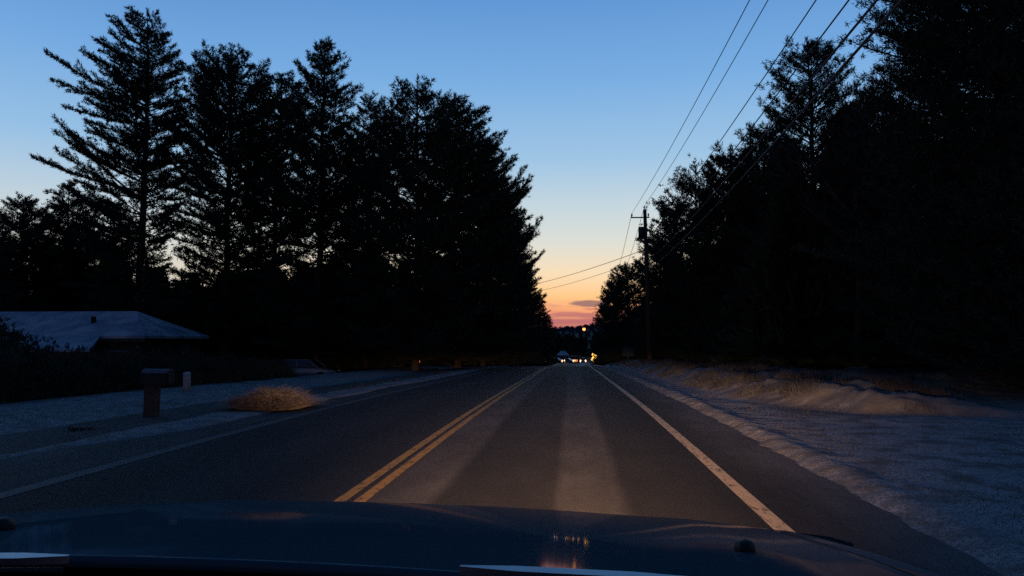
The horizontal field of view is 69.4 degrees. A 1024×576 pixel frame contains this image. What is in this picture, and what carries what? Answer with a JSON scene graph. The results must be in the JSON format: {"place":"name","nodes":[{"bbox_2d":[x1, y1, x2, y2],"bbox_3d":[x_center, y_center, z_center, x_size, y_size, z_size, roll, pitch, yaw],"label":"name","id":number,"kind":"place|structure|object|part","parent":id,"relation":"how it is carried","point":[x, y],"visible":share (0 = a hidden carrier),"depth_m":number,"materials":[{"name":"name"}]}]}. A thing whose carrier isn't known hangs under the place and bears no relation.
{"place":"outdoors","nodes":[
{"label":"outdoors","id":0,"kind":"place"},
{"bbox_2d":[0,311,209,393],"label":"house","id":1,"kind":"structure","parent":0,"point":[123,330],"depth_m":46.41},
{"bbox_2d":[108,350,131,365],"bbox_3d":[-23.783,4.450,44.799,1.500,1.350,0.077,0,-4,5],"label":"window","id":2,"kind":"structure","parent":1,"relation":"in","point":[110,352],"depth_m":44.82,"materials":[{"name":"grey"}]},
{"bbox_2d":[0,362,1002,575],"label":"road","id":3,"kind":"structure","parent":0,"point":[568,437],"depth_m":8.36,"materials":[{"name":"grey asphalt"}]},
{"bbox_2d":[0,364,555,498],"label":"road marking","id":4,"kind":"object","parent":3,"relation":"on","point":[11,492],"visible":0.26,"depth_m":9.00,"materials":[{"name":"white paint"}]},
{"bbox_2d":[334,363,565,501],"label":"road marking","id":5,"kind":"object","parent":3,"relation":"on","point":[347,495],"visible":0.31,"depth_m":8.69,"materials":[{"name":"yellow paint"}]},
{"bbox_2d":[353,362,566,501],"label":"road marking","id":6,"kind":"object","parent":3,"relation":"on","point":[374,490],"visible":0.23,"depth_m":8.62,"materials":[{"name":"yellow paint"}]},
{"bbox_2d":[0,500,941,575],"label":"car hood","id":7,"kind":"object","parent":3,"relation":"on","point":[267,538],"visible":1,"depth_m":1.09,"materials":[{"name":"paint"}]},
{"bbox_2d":[551,358,564,362],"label":"car","id":8,"kind":"object","parent":3,"relation":"on","point":[559,360],"visible":0.76,"depth_m":209.86,"materials":[{"name":"grey paint"}]},
{"bbox_2d":[561,358,574,362],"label":"car","id":9,"kind":"object","parent":3,"relation":"on","point":[568,360],"visible":0.86,"depth_m":222.61,"materials":[{"name":"grey paint"}]},
{"bbox_2d":[579,358,586,362],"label":"car","id":10,"kind":"object","parent":3,"relation":"on","point":[582,360],"visible":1,"depth_m":196.87,"materials":[{"name":"grey paint"}]},
{"bbox_2d":[576,364,794,531],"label":"road marking","id":11,"kind":"object","parent":3,"relation":"on","point":[766,514],"visible":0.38,"depth_m":7.39,"materials":[{"name":"white paint"}]},
{"bbox_2d":[0,0,1011,328],"label":"sky","id":12,"kind":"structure","parent":0,"point":[594,96],"materials":[{"name":"blue"}]},
{"bbox_2d":[0,356,1023,575],"bbox_3d":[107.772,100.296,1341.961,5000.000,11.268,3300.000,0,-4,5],"label":"ground","id":13,"kind":"structure","parent":0,"point":[990,544],"depth_m":12.05,"materials":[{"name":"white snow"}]},
{"bbox_2d":[0,214,25,311],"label":"pine tree","id":14,"kind":"object","parent":13,"relation":"on","point":[8,247],"visible":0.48,"depth_m":55.98,"materials":[{"name":"green plant"}]},
{"bbox_2d":[0,341,45,403],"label":"shrub","id":15,"kind":"object","parent":13,"relation":"on","point":[9,389],"visible":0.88,"depth_m":18.41,"materials":[{"name":"green plant"}]},
{"bbox_2d":[0,315,56,380],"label":"shrub","id":16,"kind":"object","parent":13,"relation":"on","point":[9,336],"visible":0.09,"depth_m":31.77,"materials":[{"name":"green plant"}]},
{"bbox_2d":[0,190,78,311],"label":"pine tree","id":17,"kind":"object","parent":13,"relation":"on","point":[21,276],"visible":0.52,"depth_m":60.94,"materials":[{"name":"green plant"}]},
{"bbox_2d":[0,337,114,401],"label":"shrub","id":18,"kind":"object","parent":13,"relation":"on","point":[55,371],"visible":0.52,"depth_m":20.38,"materials":[{"name":"green plant"}]},
{"bbox_2d":[10,179,110,310],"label":"pine tree","id":19,"kind":"object","parent":13,"relation":"on","point":[69,221],"visible":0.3,"depth_m":64.63,"materials":[{"name":"green plant"}]},
{"bbox_2d":[49,425,105,431],"bbox_3d":[-6.683,2.201,11.368,1.423,0.194,1.386,0,-4,5],"label":"dry grass clump","id":20,"kind":"object","parent":13,"relation":"on","point":[76,429],"visible":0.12,"depth_m":11.33,"materials":[{"name":"yellow"}]},
{"bbox_2d":[37,342,166,398],"bbox_3d":[-12.829,2.609,23.130,3.954,1.944,3.606,3,-5,-37],"label":"shrub","id":21,"kind":"object","parent":13,"relation":"on","point":[129,381],"visible":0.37,"depth_m":22.92,"materials":[{"name":"green plant"}]},
{"bbox_2d":[70,215,148,309],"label":"pine tree","id":22,"kind":"object","parent":13,"relation":"on","point":[107,220],"visible":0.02,"depth_m":68.49,"materials":[{"name":"green plant"}]},
{"bbox_2d":[29,5,198,322],"bbox_3d":[-31.012,-7.582,59.879,12.175,30.711,13.644,0,-4,5],"label":"pine tree","id":23,"kind":"object","parent":13,"relation":"on","point":[144,84],"visible":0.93,"depth_m":57.55,"materials":[{"name":"green plant"}]},
{"bbox_2d":[97,345,208,392],"bbox_3d":[-12.763,2.845,25.366,4.271,1.865,3.608,0,-4,5],"label":"shrub","id":24,"kind":"object","parent":13,"relation":"on","point":[162,363],"visible":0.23,"depth_m":25.63,"materials":[{"name":"green plant"}]},
{"bbox_2d":[140,369,174,416],"bbox_3d":[-6.454,1.986,13.452,0.520,1.023,0.263,0,-4,5],"label":"mailbox","id":25,"kind":"object","parent":13,"relation":"on","point":[152,381],"visible":0.75,"depth_m":13.37,"materials":[{"name":"brown wood"}]},
{"bbox_2d":[167,373,174,383],"bbox_3d":[-6.203,1.642,13.456,0.018,0.190,0.220,0,-4,5],"label":"door","id":26,"kind":"structure","parent":25,"relation":"in","point":[171,376],"depth_m":13.45,"materials":[{"name":"grey"}]},
{"bbox_2d":[183,372,190,390],"bbox_3d":[-9.772,2.824,22.208,0.234,0.612,0.223,0,-4,5],"label":"marker post","id":27,"kind":"object","parent":13,"relation":"on","point":[186,381],"visible":0.98,"depth_m":22.12,"materials":[{"name":"grey plastic"}]},
{"bbox_2d":[135,345,243,384],"bbox_3d":[-12.212,3.086,28.262,4.087,1.848,3.656,0,-4,5],"label":"shrub","id":28,"kind":"object","parent":13,"relation":"on","point":[213,376],"visible":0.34,"depth_m":28.22,"materials":[{"name":"green plant"}]},
{"bbox_2d":[140,38,300,360],"bbox_3d":[-22.635,-6.027,58.383,10.828,27.271,11.189,-3,-5,33],"label":"pine tree","id":29,"kind":"object","parent":13,"relation":"on","point":[214,123],"visible":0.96,"depth_m":56.57,"materials":[{"name":"green plant"}]},
{"bbox_2d":[212,70,325,362],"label":"pine tree","id":30,"kind":"object","parent":13,"relation":"on","point":[268,94],"visible":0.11,"depth_m":61.22,"materials":[{"name":"green plant"}]},
{"bbox_2d":[208,384,333,410],"bbox_3d":[-4.924,2.222,15.258,2.834,0.524,2.649,2,-4,-26],"label":"dry grass clump","id":31,"kind":"object","parent":13,"relation":"on","point":[275,399],"visible":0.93,"depth_m":14.85,"materials":[{"name":"brown plant"}]},
{"bbox_2d":[0,245,544,371],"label":"woods","id":32,"kind":"object","parent":13,"relation":"on","point":[353,362],"visible":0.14,"depth_m":62.82,"materials":[{"name":"green plant"}]},
{"bbox_2d":[282,359,340,375],"bbox_3d":[-13.721,5.424,48.993,4.400,1.437,1.880,0,-4,5],"label":"car","id":33,"kind":"object","parent":13,"relation":"on","point":[303,367],"visible":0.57,"depth_m":48.26,"materials":[{"name":"grey paint"}]},
{"bbox_3d":[-14.020,4.990,49.047,2.900,0.520,1.600,0,-4,5],"label":"window","id":34,"kind":"part","parent":33,"relation":"part of","materials":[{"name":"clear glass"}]},
{"bbox_2d":[247,35,387,362],"bbox_3d":[-13.832,-5.907,53.906,10.217,25.330,10.721,1,-4,-12],"label":"pine tree","id":35,"kind":"object","parent":13,"relation":"on","point":[316,334],"visible":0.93,"depth_m":52.25,"materials":[{"name":"green plant"}]},
{"bbox_2d":[312,91,419,368],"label":"pine tree","id":36,"kind":"object","parent":13,"relation":"on","point":[368,101],"visible":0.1,"depth_m":58.89,"materials":[{"name":"green plant"}]},
{"bbox_2d":[334,73,497,369],"bbox_3d":[-6.228,-4.510,49.059,11.032,20.059,11.284,0,-4,5],"label":"pine tree","id":37,"kind":"object","parent":13,"relation":"on","point":[407,138],"visible":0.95,"depth_m":47.32,"materials":[{"name":"green plant"}]},
{"bbox_2d":[387,92,544,367],"bbox_3d":[-3.469,-4.320,54.119,11.995,20.683,13.619,0,-4,5],"label":"pine tree","id":38,"kind":"object","parent":13,"relation":"on","point":[483,166],"visible":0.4,"depth_m":52.29,"materials":[{"name":"green plant"}]},
{"bbox_2d":[456,137,546,365],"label":"pine tree","id":39,"kind":"object","parent":13,"relation":"on","point":[503,320],"visible":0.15,"depth_m":63.90,"materials":[{"name":"green plant"}]},
{"bbox_2d":[492,181,536,364],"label":"pine tree","id":40,"kind":"object","parent":13,"relation":"on","point":[521,359],"visible":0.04,"depth_m":79.42,"materials":[{"name":"green plant"}]},
{"bbox_2d":[497,224,542,365],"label":"pine tree","id":41,"kind":"object","parent":13,"relation":"on","point":[534,294],"visible":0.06,"depth_m":99.40,"materials":[{"name":"green plant"}]},
{"bbox_2d":[520,277,553,365],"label":"pine tree","id":42,"kind":"object","parent":13,"relation":"on","point":[537,343],"visible":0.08,"depth_m":124.34,"materials":[{"name":"green plant"}]},
{"bbox_2d":[532,298,554,365],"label":"pine tree","id":43,"kind":"object","parent":13,"relation":"on","point":[543,321],"visible":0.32,"depth_m":159.18,"materials":[{"name":"green plant"}]},
{"bbox_2d":[541,316,557,365],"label":"pine tree","id":44,"kind":"object","parent":13,"relation":"on","point":[551,330],"visible":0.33,"depth_m":208.58,"materials":[{"name":"green plant"}]},
{"bbox_2d":[557,351,567,358],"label":"house","id":45,"kind":"structure","parent":13,"relation":"on","point":[562,354],"depth_m":298.25,"materials":[{"name":"grey"}]},
{"bbox_2d":[568,356,581,362],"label":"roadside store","id":46,"kind":"structure","parent":13,"relation":"on","point":[576,359],"depth_m":259.87,"materials":[{"name":"grey"}]},
{"bbox_2d":[550,331,600,357],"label":"woods","id":47,"kind":"object","parent":13,"relation":"on","point":[569,344],"visible":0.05,"depth_m":349.41,"materials":[{"name":"green plant"}]},
{"bbox_2d":[588,304,618,364],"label":"pine tree","id":48,"kind":"object","parent":13,"relation":"on","point":[593,355],"visible":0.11,"depth_m":147.98,"materials":[{"name":"green plant"}]},
{"bbox_2d":[591,281,635,363],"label":"pine tree","id":49,"kind":"object","parent":13,"relation":"on","point":[604,313],"visible":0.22,"depth_m":106.57,"materials":[{"name":"green plant"}]},
{"bbox_2d":[599,260,653,361],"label":"pine tree","id":50,"kind":"object","parent":13,"relation":"on","point":[620,282],"visible":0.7,"depth_m":82.65,"materials":[{"name":"green plant"}]},
{"bbox_2d":[622,347,633,358],"bbox_3d":[9.604,5.592,61.170,0.920,1.521,0.105,0,-4,5],"label":"road sign","id":51,"kind":"object","parent":13,"relation":"on","point":[627,351],"visible":0.9,"depth_m":61.14,"materials":[{"name":"grey"}]},
{"bbox_2d":[631,205,651,359],"bbox_3d":[8.685,-0.115,49.492,1.325,10.999,0.370,1,-4,-8],"label":"utility pole","id":52,"kind":"object","parent":13,"relation":"on","point":[642,233],"visible":0.93,"depth_m":49.49,"materials":[{"name":"brown wood"}]},
{"bbox_2d":[529,259,642,292],"bbox_3d":[4.531,-0.459,73.084,0.029,0.734,47.694,1,-4,-11],"label":"crossing wire","id":53,"kind":"object","parent":52,"relation":"attached to","point":[590,277],"visible":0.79,"depth_m":61.29,"materials":[{"name":"grey metal"}]},
{"bbox_2d":[536,250,642,283],"bbox_3d":[4.532,-1.256,73.140,0.040,0.820,47.694,1,-4,-11],"label":"crossing wire","id":54,"kind":"object","parent":52,"relation":"attached to","point":[596,266],"visible":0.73,"depth_m":59.68,"materials":[{"name":"grey metal"}]},
{"bbox_2d":[633,0,749,210],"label":"overhead wire","id":55,"kind":"object","parent":52,"relation":"attached to","point":[701,90],"visible":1,"depth_m":23.23,"materials":[{"name":"grey metal"}]},
{"bbox_2d":[646,0,767,202],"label":"overhead wire","id":56,"kind":"object","parent":52,"relation":"attached to","point":[718,86],"visible":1,"depth_m":23.23,"materials":[{"name":"grey metal"}]},
{"bbox_2d":[645,0,816,241],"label":"overhead wire","id":57,"kind":"object","parent":52,"relation":"attached to","point":[746,103],"visible":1,"depth_m":20.92,"materials":[{"name":"grey metal"}]},
{"bbox_2d":[646,0,849,253],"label":"overhead wire","id":58,"kind":"object","parent":52,"relation":"attached to","point":[842,8],"visible":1,"depth_m":18.17,"materials":[{"name":"grey metal"}]},
{"bbox_2d":[647,0,877,262],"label":"overhead wire","id":59,"kind":"object","parent":52,"relation":"attached to","point":[832,53],"visible":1,"depth_m":16.17,"materials":[{"name":"grey"}]},
{"bbox_2d":[647,0,903,271],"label":"overhead wire","id":60,"kind":"object","parent":52,"relation":"attached to","point":[886,17],"visible":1,"depth_m":15.48,"materials":[{"name":"grey"}]},
{"bbox_2d":[625,236,679,359],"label":"pine tree","id":61,"kind":"object","parent":13,"relation":"on","point":[635,336],"visible":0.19,"depth_m":66.70,"materials":[{"name":"green plant"}]},
{"bbox_2d":[627,195,703,359],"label":"pine tree","id":62,"kind":"object","parent":13,"relation":"on","point":[657,348],"visible":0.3,"depth_m":52.62,"materials":[{"name":"green plant"}]},
{"bbox_2d":[643,156,726,362],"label":"pine tree","id":63,"kind":"object","parent":13,"relation":"on","point":[681,186],"visible":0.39,"depth_m":48.11,"materials":[{"name":"green plant"}]},
{"bbox_2d":[665,139,762,363],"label":"pine tree","id":64,"kind":"object","parent":13,"relation":"on","point":[699,255],"visible":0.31,"depth_m":43.50,"materials":[{"name":"green plant"}]},
{"bbox_2d":[691,123,808,364],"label":"pine tree","id":65,"kind":"object","parent":13,"relation":"on","point":[747,195],"visible":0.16,"depth_m":40.72,"materials":[{"name":"green plant"}]},
{"bbox_2d":[608,356,961,413],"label":"weeds","id":66,"kind":"object","parent":13,"relation":"on","point":[887,381],"visible":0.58,"depth_m":20.02,"materials":[{"name":"brown plant"}]},
{"bbox_2d":[595,100,1002,366],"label":"woods","id":67,"kind":"object","parent":13,"relation":"on","point":[766,277],"visible":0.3,"depth_m":31.66,"materials":[{"name":"green plant"}]},
{"bbox_2d":[714,35,902,360],"bbox_3d":[14.455,-4.305,35.325,9.791,16.167,9.187,0,-4,5],"label":"pine tree","id":68,"kind":"object","parent":13,"relation":"on","point":[785,120],"visible":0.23,"depth_m":35.12,"materials":[{"name":"green plant"}]},
{"bbox_2d":[752,72,894,366],"bbox_3d":[12.381,-2.622,30.247,3.727,12.155,7.088,3,-5,-32],"label":"bare tree","id":69,"kind":"object","parent":13,"relation":"on","point":[855,200],"visible":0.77,"depth_m":29.85,"materials":[{"name":"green plant"}]},
{"bbox_2d":[792,95,920,206],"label":"bare tree","id":70,"kind":"object","parent":13,"relation":"on","point":[834,139],"visible":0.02,"depth_m":32.38,"materials":[{"name":"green plant"}]},
{"bbox_2d":[787,69,983,368],"bbox_3d":[15.043,-2.801,30.319,7.701,12.432,7.912,0,-4,5],"label":"pine tree","id":71,"kind":"object","parent":13,"relation":"on","point":[846,344],"visible":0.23,"depth_m":29.49,"materials":[{"name":"green plant"}]},
{"bbox_2d":[790,0,1023,377],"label":"pine tree","id":72,"kind":"object","parent":13,"relation":"on","point":[920,36],"visible":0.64,"depth_m":20.01,"materials":[{"name":"green plant"}]},
{"bbox_2d":[823,2,1022,371],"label":"pine tree","id":73,"kind":"object","parent":13,"relation":"on","point":[880,205],"visible":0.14,"depth_m":25.48,"materials":[{"name":"green plant"}]},
{"bbox_2d":[881,0,1023,391],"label":"pine tree","id":74,"kind":"object","parent":13,"relation":"on","point":[1000,225],"visible":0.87,"depth_m":17.82,"materials":[{"name":"green plant"}]},
{"bbox_2d":[560,328,600,348],"bbox_3d":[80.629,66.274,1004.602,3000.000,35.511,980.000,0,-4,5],"label":"hills","id":75,"kind":"structure","parent":0,"point":[577,336],"depth_m":768.01,"materials":[{"name":"plant"}]},
{"bbox_2d":[554,323,600,343],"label":"hill woods","id":76,"kind":"object","parent":75,"relation":"on","point":[569,329],"visible":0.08,"depth_m":810.19,"materials":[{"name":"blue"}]}
]}

